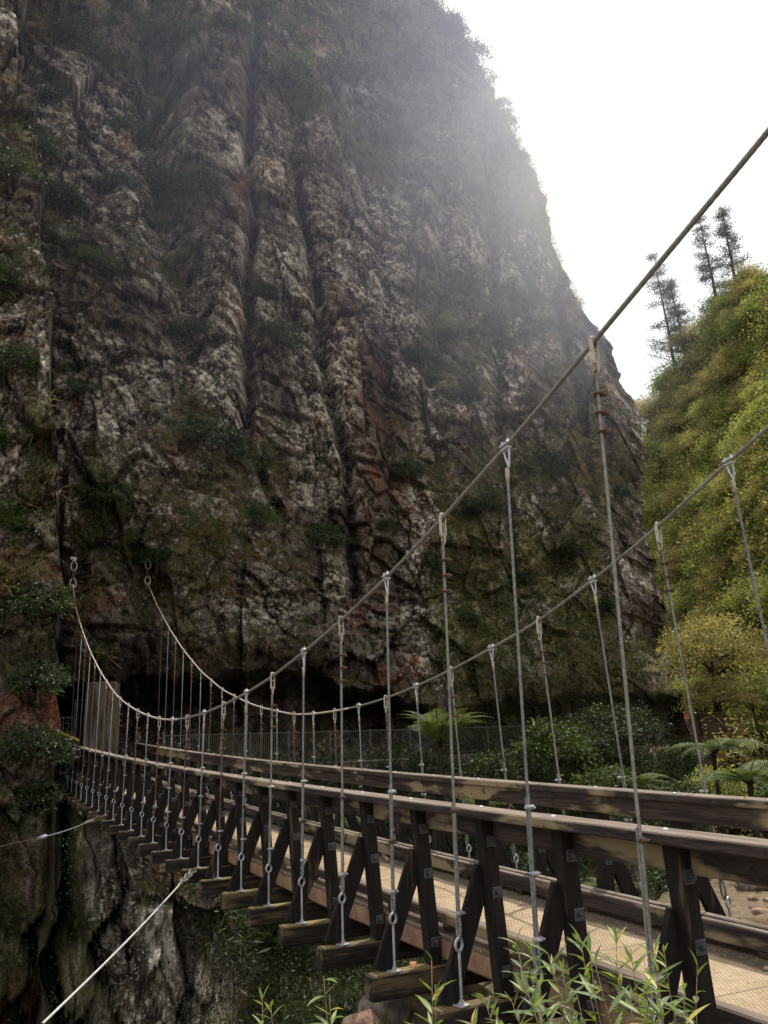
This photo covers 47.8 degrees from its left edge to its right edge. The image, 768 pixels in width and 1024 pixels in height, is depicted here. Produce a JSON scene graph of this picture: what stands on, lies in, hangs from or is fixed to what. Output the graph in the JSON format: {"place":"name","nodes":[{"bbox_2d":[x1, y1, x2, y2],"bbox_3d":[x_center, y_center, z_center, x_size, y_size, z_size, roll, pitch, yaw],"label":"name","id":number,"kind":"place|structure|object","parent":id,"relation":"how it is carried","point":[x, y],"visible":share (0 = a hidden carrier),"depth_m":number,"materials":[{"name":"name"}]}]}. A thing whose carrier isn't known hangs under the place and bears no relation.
{"place":"outdoors","nodes":[
{"label":"outdoors","id":0,"kind":"place"},
{"bbox_2d":[0,0,703,1023],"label":"cliff","id":1,"kind":"structure","parent":0,"point":[338,260],"depth_m":38.96,"materials":[{"name":"grey stone"}]},
{"bbox_2d":[0,499,40,534],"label":"cliff shrub","id":2,"kind":"object","parent":1,"relation":"on","point":[12,517],"visible":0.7,"depth_m":24.20,"materials":[{"name":"green plant"}]},
{"bbox_2d":[0,137,49,194],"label":"cliff shrub","id":3,"kind":"object","parent":1,"relation":"on","point":[10,172],"visible":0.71,"depth_m":28.47,"materials":[{"name":"green plant"}]},
{"bbox_2d":[0,338,50,385],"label":"cliff shrub","id":4,"kind":"object","parent":1,"relation":"on","point":[15,358],"visible":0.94,"depth_m":24.64,"materials":[{"name":"green plant"}]},
{"bbox_2d":[0,254,53,301],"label":"cliff shrub","id":5,"kind":"object","parent":1,"relation":"on","point":[3,274],"visible":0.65,"depth_m":26.76,"materials":[{"name":"green plant"}]},
{"bbox_2d":[5,776,66,815],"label":"cliff shrub","id":6,"kind":"object","parent":1,"relation":"on","point":[24,795],"visible":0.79,"depth_m":22.27,"materials":[{"name":"green plant"}]},
{"bbox_2d":[0,653,76,706],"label":"cliff shrub","id":7,"kind":"object","parent":1,"relation":"on","point":[21,681],"visible":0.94,"depth_m":22.67,"materials":[{"name":"green plant"}]},
{"bbox_2d":[0,571,85,629],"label":"cliff shrub","id":8,"kind":"object","parent":1,"relation":"on","point":[60,604],"visible":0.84,"depth_m":23.04,"materials":[{"name":"green plant"}]},
{"bbox_2d":[0,704,92,778],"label":"cliff shrub","id":9,"kind":"object","parent":1,"relation":"on","point":[55,746],"visible":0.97,"depth_m":22.22,"materials":[{"name":"green plant"}]},
{"bbox_2d":[26,58,67,108],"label":"cliff shrub","id":10,"kind":"object","parent":1,"relation":"on","point":[49,86],"visible":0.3,"depth_m":36.88,"materials":[{"name":"green plant"}]},
{"bbox_2d":[36,123,66,162],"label":"cliff shrub","id":11,"kind":"object","parent":1,"relation":"on","point":[45,143],"visible":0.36,"depth_m":35.22,"materials":[{"name":"green plant"}]},
{"bbox_2d":[44,170,94,216],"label":"cliff shrub","id":12,"kind":"object","parent":1,"relation":"on","point":[71,192],"visible":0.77,"depth_m":35.14,"materials":[{"name":"green plant"}]},
{"bbox_2d":[37,0,102,51],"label":"cliff shrub","id":13,"kind":"object","parent":1,"relation":"on","point":[78,27],"visible":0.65,"depth_m":39.23,"materials":[{"name":"green plant"}]},
{"bbox_2d":[51,373,101,401],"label":"cliff shrub","id":14,"kind":"object","parent":1,"relation":"on","point":[83,388],"visible":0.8,"depth_m":30.73,"materials":[{"name":"green plant"}]},
{"bbox_2d":[66,37,119,72],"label":"cliff shrub","id":15,"kind":"object","parent":1,"relation":"on","point":[103,50],"visible":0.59,"depth_m":39.48,"materials":[{"name":"green plant"}]},
{"bbox_2d":[64,243,125,278],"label":"cliff shrub","id":16,"kind":"object","parent":1,"relation":"on","point":[88,254],"visible":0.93,"depth_m":33.83,"materials":[{"name":"green plant"}]},
{"bbox_2d":[82,681,119,772],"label":"concrete pillar","id":17,"kind":"structure","parent":1,"relation":"on","point":[95,698],"depth_m":28.25,"materials":[{"name":"grey concrete"}]},
{"bbox_2d":[67,474,136,517],"bbox_3d":[-9.654,-0.614,29.934,2.345,1.640,2.189,0,-15,-7],"label":"cliff shrub","id":18,"kind":"object","parent":1,"relation":"on","point":[99,494],"visible":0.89,"depth_m":29.53,"materials":[{"name":"green plant"}]},
{"bbox_2d":[91,165,144,196],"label":"cliff shrub","id":19,"kind":"object","parent":1,"relation":"on","point":[121,178],"visible":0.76,"depth_m":36.53,"materials":[{"name":"green plant"}]},
{"bbox_2d":[101,109,162,153],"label":"cliff shrub","id":20,"kind":"object","parent":1,"relation":"on","point":[140,136],"visible":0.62,"depth_m":39.22,"materials":[{"name":"green plant"}]},
{"bbox_2d":[133,538,179,573],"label":"cliff shrub","id":21,"kind":"object","parent":1,"relation":"on","point":[143,554],"visible":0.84,"depth_m":30.11,"materials":[{"name":"green plant"}]},
{"bbox_2d":[145,157,179,197],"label":"cliff shrub","id":22,"kind":"object","parent":1,"relation":"on","point":[154,174],"visible":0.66,"depth_m":40.19,"materials":[{"name":"green plant"}]},
{"bbox_2d":[128,1,206,59],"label":"cliff shrub","id":23,"kind":"object","parent":1,"relation":"on","point":[168,24],"visible":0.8,"depth_m":41.14,"materials":[{"name":"green plant"}]},
{"bbox_2d":[167,309,211,346],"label":"cliff shrub","id":24,"kind":"object","parent":1,"relation":"on","point":[174,330],"visible":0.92,"depth_m":35.74,"materials":[{"name":"green plant"}]},
{"bbox_2d":[168,159,230,200],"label":"cliff shrub","id":25,"kind":"object","parent":1,"relation":"on","point":[199,172],"visible":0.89,"depth_m":37.61,"materials":[{"name":"green plant"}]},
{"bbox_2d":[165,402,273,463],"bbox_3d":[-6.580,-2.838,33.181,4.300,3.006,4.013,-13,-18,37],"label":"cliff shrub","id":26,"kind":"object","parent":1,"relation":"on","point":[236,438],"visible":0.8,"depth_m":32.43,"materials":[{"name":"green plant"}]},
{"bbox_2d":[218,4,261,51],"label":"cliff shrub","id":27,"kind":"object","parent":1,"relation":"on","point":[238,18],"visible":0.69,"depth_m":43.76,"materials":[{"name":"green plant"}]},
{"bbox_2d":[241,497,286,528],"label":"cliff shrub","id":28,"kind":"object","parent":1,"relation":"on","point":[267,516],"visible":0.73,"depth_m":33.52,"materials":[{"name":"green plant"}]},
{"bbox_2d":[246,278,282,301],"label":"cliff shrub","id":29,"kind":"object","parent":1,"relation":"on","point":[268,288],"visible":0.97,"depth_m":39.61,"materials":[{"name":"green plant"}]},
{"bbox_2d":[248,0,282,27],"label":"cliff shrub","id":30,"kind":"object","parent":1,"relation":"on","point":[272,6],"visible":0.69,"depth_m":46.77,"materials":[{"name":"green plant"}]},
{"bbox_2d":[245,313,309,353],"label":"cliff shrub","id":31,"kind":"object","parent":1,"relation":"on","point":[268,328],"visible":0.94,"depth_m":38.14,"materials":[{"name":"green plant"}]},
{"bbox_2d":[255,44,323,100],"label":"cliff shrub","id":32,"kind":"object","parent":1,"relation":"on","point":[303,62],"visible":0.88,"depth_m":44.68,"materials":[{"name":"green plant"}]},
{"bbox_2d":[301,518,353,554],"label":"cliff shrub","id":33,"kind":"object","parent":1,"relation":"on","point":[339,540],"visible":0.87,"depth_m":36.78,"materials":[{"name":"green plant"}]},
{"bbox_2d":[0,0,671,703],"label":"hanging grass","id":34,"kind":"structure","parent":1,"relation":"hanging from","point":[248,478],"depth_m":39.07,"materials":[{"name":"green plant"}]},
{"bbox_2d":[306,46,366,86],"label":"cliff shrub","id":35,"kind":"object","parent":1,"relation":"on","point":[349,72],"visible":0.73,"depth_m":48.12,"materials":[{"name":"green plant"}]},
{"bbox_2d":[0,731,716,1023],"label":"slope undergrowth","id":36,"kind":"object","parent":1,"relation":"on","point":[255,939],"visible":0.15,"depth_m":25.18,"materials":[{"name":"green plant"}]},
{"bbox_2d":[349,48,397,92],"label":"cliff shrub","id":37,"kind":"object","parent":1,"relation":"on","point":[374,68],"visible":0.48,"depth_m":50.77,"materials":[{"name":"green plant"}]},
{"bbox_2d":[375,122,418,151],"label":"cliff shrub","id":38,"kind":"object","parent":1,"relation":"on","point":[407,135],"visible":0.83,"depth_m":50.19,"materials":[{"name":"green plant"}]},
{"bbox_2d":[389,456,429,486],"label":"cliff shrub","id":39,"kind":"object","parent":1,"relation":"on","point":[421,472],"visible":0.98,"depth_m":41.66,"materials":[{"name":"green plant"}]},
{"bbox_2d":[177,745,648,780],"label":"walkway","id":40,"kind":"structure","parent":1,"relation":"on","point":[613,748],"depth_m":37.70,"materials":[{"name":"brown wood"}]},
{"bbox_2d":[162,724,646,766],"bbox_3d":[2.493,9.671,36.571,26.471,1.160,2.020,10,-19,-39],"label":"walkway fence","id":41,"kind":"object","parent":40,"relation":"on","point":[329,731],"visible":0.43,"depth_m":33.90,"materials":[{"name":"metal"}]},
{"bbox_2d":[439,17,474,45],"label":"cliff shrub","id":42,"kind":"object","parent":1,"relation":"on","point":[456,28],"visible":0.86,"depth_m":54.75,"materials":[{"name":"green plant"}]},
{"bbox_2d":[444,379,485,405],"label":"cliff shrub","id":43,"kind":"object","parent":1,"relation":"on","point":[472,393],"visible":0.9,"depth_m":45.39,"materials":[{"name":"green plant"}]},
{"bbox_2d":[450,30,494,70],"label":"cliff shrub","id":44,"kind":"object","parent":1,"relation":"on","point":[476,46],"visible":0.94,"depth_m":54.91,"materials":[{"name":"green plant"}]},
{"bbox_2d":[468,58,499,91],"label":"cliff shrub","id":45,"kind":"object","parent":1,"relation":"on","point":[482,75],"visible":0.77,"depth_m":55.85,"materials":[{"name":"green plant"}]},
{"bbox_2d":[460,486,513,517],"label":"cliff shrub","id":46,"kind":"object","parent":1,"relation":"on","point":[475,505],"visible":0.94,"depth_m":43.56,"materials":[{"name":"green plant"}]},
{"bbox_2d":[479,309,515,339],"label":"cliff shrub","id":47,"kind":"object","parent":1,"relation":"on","point":[491,317],"visible":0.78,"depth_m":48.68,"materials":[{"name":"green plant"}]},
{"bbox_2d":[526,446,576,482],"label":"cliff shrub","id":48,"kind":"object","parent":1,"relation":"on","point":[566,462],"visible":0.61,"depth_m":47.41,"materials":[{"name":"green plant"}]},
{"bbox_2d":[602,697,672,737],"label":"bank shrub","id":49,"kind":"object","parent":1,"relation":"on","point":[643,724],"visible":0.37,"depth_m":41.94,"materials":[{"name":"green plant"}]},
{"bbox_2d":[408,878,767,1023],"bbox_3d":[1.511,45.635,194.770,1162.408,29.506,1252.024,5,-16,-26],"label":"ground","id":50,"kind":"structure","parent":0,"point":[741,904],"depth_m":12.75,"materials":[{"name":"soil"}]},
{"bbox_2d":[261,980,351,1023],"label":"bank shrub","id":51,"kind":"object","parent":50,"relation":"on","point":[296,1012],"visible":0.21,"depth_m":16.22,"materials":[{"name":"green plant"}]},
{"bbox_2d":[293,966,364,1023],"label":"bank shrub","id":52,"kind":"object","parent":50,"relation":"on","point":[346,1009],"visible":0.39,"depth_m":13.41,"materials":[{"name":"green plant"}]},
{"bbox_2d":[343,1009,383,1023],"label":"boulder","id":53,"kind":"object","parent":50,"relation":"on","point":[369,1016],"visible":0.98,"depth_m":7.17,"materials":[{"name":"stone"}]},
{"bbox_2d":[357,996,411,1023],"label":"boulder","id":54,"kind":"object","parent":50,"relation":"on","point":[400,1008],"visible":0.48,"depth_m":7.53,"materials":[{"name":"stone"}]},
{"bbox_2d":[61,127,767,1023],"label":"footbridge","id":55,"kind":"object","parent":50,"relation":"on","point":[261,859],"visible":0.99,"depth_m":7.24,"materials":[{"name":"wood"}]},
{"bbox_2d":[41,869,196,1023],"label":"guy cable","id":56,"kind":"object","parent":55,"relation":"attached to","point":[188,875],"visible":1,"depth_m":8.57,"materials":[{"name":"metal"}]},
{"bbox_2d":[406,950,454,1023],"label":"willow leaved shrub","id":57,"kind":"object","parent":50,"relation":"on","point":[426,1003],"visible":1,"depth_m":2.63,"materials":[{"name":"green plant"}]},
{"bbox_2d":[396,708,496,801],"bbox_3d":[1.894,7.670,25.994,3.288,3.426,3.597,5,-16,-26],"label":"tree fern","id":58,"kind":"object","parent":50,"relation":"on","point":[438,732],"visible":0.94,"depth_m":25.86,"materials":[{"name":"green plant"}]},
{"bbox_2d":[443,744,523,780],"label":"bank shrub","id":59,"kind":"object","parent":50,"relation":"on","point":[479,763],"visible":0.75,"depth_m":32.13,"materials":[{"name":"green plant"}]},
{"bbox_2d":[504,714,611,775],"bbox_3d":[6.671,9.152,34.088,4.049,2.394,3.567,-12,-18,34],"label":"bank shrub","id":60,"kind":"object","parent":50,"relation":"on","point":[575,747],"visible":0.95,"depth_m":33.82,"materials":[{"name":"green plant"}]},
{"bbox_2d":[458,924,708,1023],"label":"willow leaved shrub","id":61,"kind":"object","parent":50,"relation":"on","point":[537,1005],"visible":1,"depth_m":2.75,"materials":[{"name":"green plant"}]},
{"bbox_2d":[543,711,624,766],"bbox_3d":[8.319,9.530,36.287,3.399,2.376,3.172,-6,-15,15],"label":"bank shrub","id":62,"kind":"object","parent":50,"relation":"on","point":[596,738],"visible":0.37,"depth_m":35.96,"materials":[{"name":"green plant"}]},
{"bbox_2d":[554,700,654,755],"bbox_3d":[9.535,9.348,37.919,4.295,2.622,4.532,-16,-20,43],"label":"bank shrub","id":63,"kind":"object","parent":50,"relation":"on","point":[596,715],"visible":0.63,"depth_m":37.99,"materials":[{"name":"green plant"}]},
{"bbox_2d":[560,757,653,811],"bbox_3d":[7.541,9.379,29.543,3.124,1.994,2.906,8,-17,-33],"label":"bank shrub","id":64,"kind":"object","parent":50,"relation":"on","point":[589,780],"visible":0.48,"depth_m":29.45,"materials":[{"name":"green plant"}]},
{"bbox_2d":[638,867,711,896],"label":"bank shrub","id":65,"kind":"object","parent":50,"relation":"on","point":[661,879],"visible":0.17,"depth_m":18.44,"materials":[{"name":"green plant"}]},
{"bbox_2d":[648,771,719,826],"bbox_3d":[9.266,8.790,26.563,2.644,1.980,2.833,-8,-16,22],"label":"bank shrub","id":66,"kind":"object","parent":50,"relation":"on","point":[678,788],"visible":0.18,"depth_m":26.79,"materials":[{"name":"green plant"}]},
{"bbox_2d":[660,738,767,833],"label":"tree fern","id":67,"kind":"object","parent":50,"relation":"on","point":[716,745],"visible":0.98,"depth_m":28.43,"materials":[{"name":"green plant"}]},
{"bbox_2d":[678,763,763,797],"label":"bank shrub","id":68,"kind":"object","parent":50,"relation":"on","point":[723,791],"visible":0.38,"depth_m":32.92,"materials":[{"name":"green plant"}]},
{"bbox_2d":[694,760,767,837],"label":"tree fern","id":69,"kind":"object","parent":50,"relation":"on","point":[750,779],"visible":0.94,"depth_m":24.64,"materials":[{"name":"green plant"}]},
{"bbox_2d":[435,0,767,437],"label":"sky","id":70,"kind":"structure","parent":0,"point":[633,114],"materials":[{"name":"white"}]},
{"bbox_2d":[641,273,767,837],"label":"hill","id":71,"kind":"structure","parent":0,"point":[710,730],"depth_m":71.63,"materials":[{"name":"green plant"}]},
{"bbox_2d":[634,391,672,430],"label":"hillside tree","id":72,"kind":"object","parent":71,"relation":"on","point":[643,408],"visible":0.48,"depth_m":111.32,"materials":[{"name":"green plant"}]},
{"bbox_2d":[642,481,677,521],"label":"hillside tree","id":73,"kind":"object","parent":71,"relation":"on","point":[656,502],"visible":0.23,"depth_m":103.29,"materials":[{"name":"green plant"}]},
{"bbox_2d":[641,251,693,377],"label":"pine tree","id":74,"kind":"object","parent":71,"relation":"on","point":[658,284],"visible":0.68,"depth_m":115.90,"materials":[{"name":"green plant"}]},
{"bbox_2d":[649,408,693,438],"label":"hillside tree","id":75,"kind":"object","parent":71,"relation":"on","point":[667,421],"visible":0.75,"depth_m":105.73,"materials":[{"name":"green plant"}]},
{"bbox_2d":[652,542,692,583],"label":"hillside tree","id":76,"kind":"object","parent":71,"relation":"on","point":[669,567],"visible":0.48,"depth_m":90.95,"materials":[{"name":"green plant"}]},
{"bbox_2d":[648,478,696,512],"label":"hillside tree","id":77,"kind":"object","parent":71,"relation":"on","point":[676,496],"visible":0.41,"depth_m":97.42,"materials":[{"name":"green plant"}]},
{"bbox_2d":[660,278,696,363],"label":"pine tree","id":78,"kind":"object","parent":71,"relation":"on","point":[671,283],"visible":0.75,"depth_m":114.49,"materials":[{"name":"green plant"}]},
{"bbox_2d":[654,322,702,359],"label":"hillside tree","id":79,"kind":"object","parent":71,"relation":"on","point":[674,338],"visible":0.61,"depth_m":112.99,"materials":[{"name":"green plant"}]},
{"bbox_2d":[661,515,695,550],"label":"hillside tree","id":80,"kind":"object","parent":71,"relation":"on","point":[672,535],"visible":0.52,"depth_m":93.85,"materials":[{"name":"green plant"}]},
{"bbox_2d":[660,576,707,622],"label":"hillside tree","id":81,"kind":"object","parent":71,"relation":"on","point":[685,596],"visible":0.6,"depth_m":85.31,"materials":[{"name":"green plant"}]},
{"bbox_2d":[672,470,724,506],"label":"hillside tree","id":82,"kind":"object","parent":71,"relation":"on","point":[701,494],"visible":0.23,"depth_m":86.87,"materials":[{"name":"green plant"}]},
{"bbox_2d":[666,674,734,735],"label":"spreading tree","id":83,"kind":"object","parent":71,"relation":"on","point":[682,687],"visible":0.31,"depth_m":48.32,"materials":[{"name":"green plant"}]},
{"bbox_2d":[639,257,767,838],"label":"hillside scrub","id":84,"kind":"object","parent":71,"relation":"on","point":[759,361],"visible":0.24,"depth_m":91.02,"materials":[{"name":"green plant"}]},
{"bbox_2d":[682,393,725,423],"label":"hillside tree","id":85,"kind":"object","parent":71,"relation":"on","point":[699,405],"visible":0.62,"depth_m":99.11,"materials":[{"name":"green plant"}]},
{"bbox_2d":[646,609,767,711],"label":"spreading tree","id":86,"kind":"object","parent":71,"relation":"on","point":[712,646],"visible":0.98,"depth_m":45.68,"materials":[{"name":"green plant"}]},
{"bbox_2d":[685,214,728,313],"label":"pine tree","id":87,"kind":"object","parent":71,"relation":"on","point":[702,228],"visible":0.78,"depth_m":112.01,"materials":[{"name":"green plant"}]},
{"bbox_2d":[692,310,730,345],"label":"hillside tree","id":88,"kind":"object","parent":71,"relation":"on","point":[710,331],"visible":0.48,"depth_m":105.86,"materials":[{"name":"green plant"}]},
{"bbox_2d":[680,553,743,593],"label":"hillside tree","id":89,"kind":"object","parent":71,"relation":"on","point":[714,579],"visible":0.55,"depth_m":77.49,"materials":[{"name":"green plant"}]},
{"bbox_2d":[687,427,736,456],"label":"hillside tree","id":90,"kind":"object","parent":71,"relation":"on","point":[706,440],"visible":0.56,"depth_m":93.70,"materials":[{"name":"green plant"}]},
{"bbox_2d":[686,350,750,397],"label":"hillside tree","id":91,"kind":"object","parent":71,"relation":"on","point":[720,366],"visible":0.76,"depth_m":98.77,"materials":[{"name":"green plant"}]},
{"bbox_2d":[673,672,767,731],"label":"spreading tree","id":92,"kind":"object","parent":71,"relation":"on","point":[713,693],"visible":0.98,"depth_m":44.12,"materials":[{"name":"green plant"}]},
{"bbox_2d":[701,467,746,501],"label":"hillside tree","id":93,"kind":"object","parent":71,"relation":"on","point":[721,487],"visible":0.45,"depth_m":81.97,"materials":[{"name":"green plant"}]},
{"bbox_2d":[707,205,754,305],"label":"pine tree","id":94,"kind":"object","parent":71,"relation":"on","point":[721,232],"visible":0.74,"depth_m":108.83,"materials":[{"name":"green plant"}]},
{"bbox_2d":[713,573,762,629],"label":"hillside tree","id":95,"kind":"object","parent":71,"relation":"on","point":[736,597],"visible":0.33,"depth_m":65.88,"materials":[{"name":"green plant"}]},
{"bbox_2d":[715,399,767,442],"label":"hillside tree","id":96,"kind":"object","parent":71,"relation":"on","point":[743,424],"visible":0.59,"depth_m":80.02,"materials":[{"name":"green plant"}]},
{"bbox_2d":[716,259,766,291],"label":"hillside tree","id":97,"kind":"object","parent":71,"relation":"on","point":[742,275],"visible":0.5,"depth_m":104.75,"materials":[{"name":"green plant"}]},
{"bbox_2d":[719,672,767,731],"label":"spreading tree","id":98,"kind":"object","parent":71,"relation":"on","point":[761,690],"visible":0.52,"depth_m":45.58,"materials":[{"name":"green plant"}]},
{"bbox_2d":[721,275,767,305],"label":"hillside tree","id":99,"kind":"object","parent":71,"relation":"on","point":[739,287],"visible":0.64,"depth_m":101.82,"materials":[{"name":"green plant"}]},
{"bbox_2d":[727,291,767,329],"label":"hillside tree","id":100,"kind":"object","parent":71,"relation":"on","point":[736,313],"visible":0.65,"depth_m":97.63,"materials":[{"name":"green plant"}]},
{"bbox_2d":[732,470,767,503],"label":"hillside tree","id":101,"kind":"object","parent":71,"relation":"on","point":[755,489],"visible":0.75,"depth_m":71.08,"materials":[{"name":"green plant"}]},
{"bbox_2d":[738,373,767,407],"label":"hillside tree","id":102,"kind":"object","parent":71,"relation":"on","point":[749,392],"visible":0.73,"depth_m":85.36,"materials":[{"name":"green plant"}]},
{"bbox_2d":[742,571,767,622],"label":"tree","id":103,"kind":"object","parent":71,"relation":"on","point":[764,601],"visible":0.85,"depth_m":46.09,"materials":[{"name":"green plant"}]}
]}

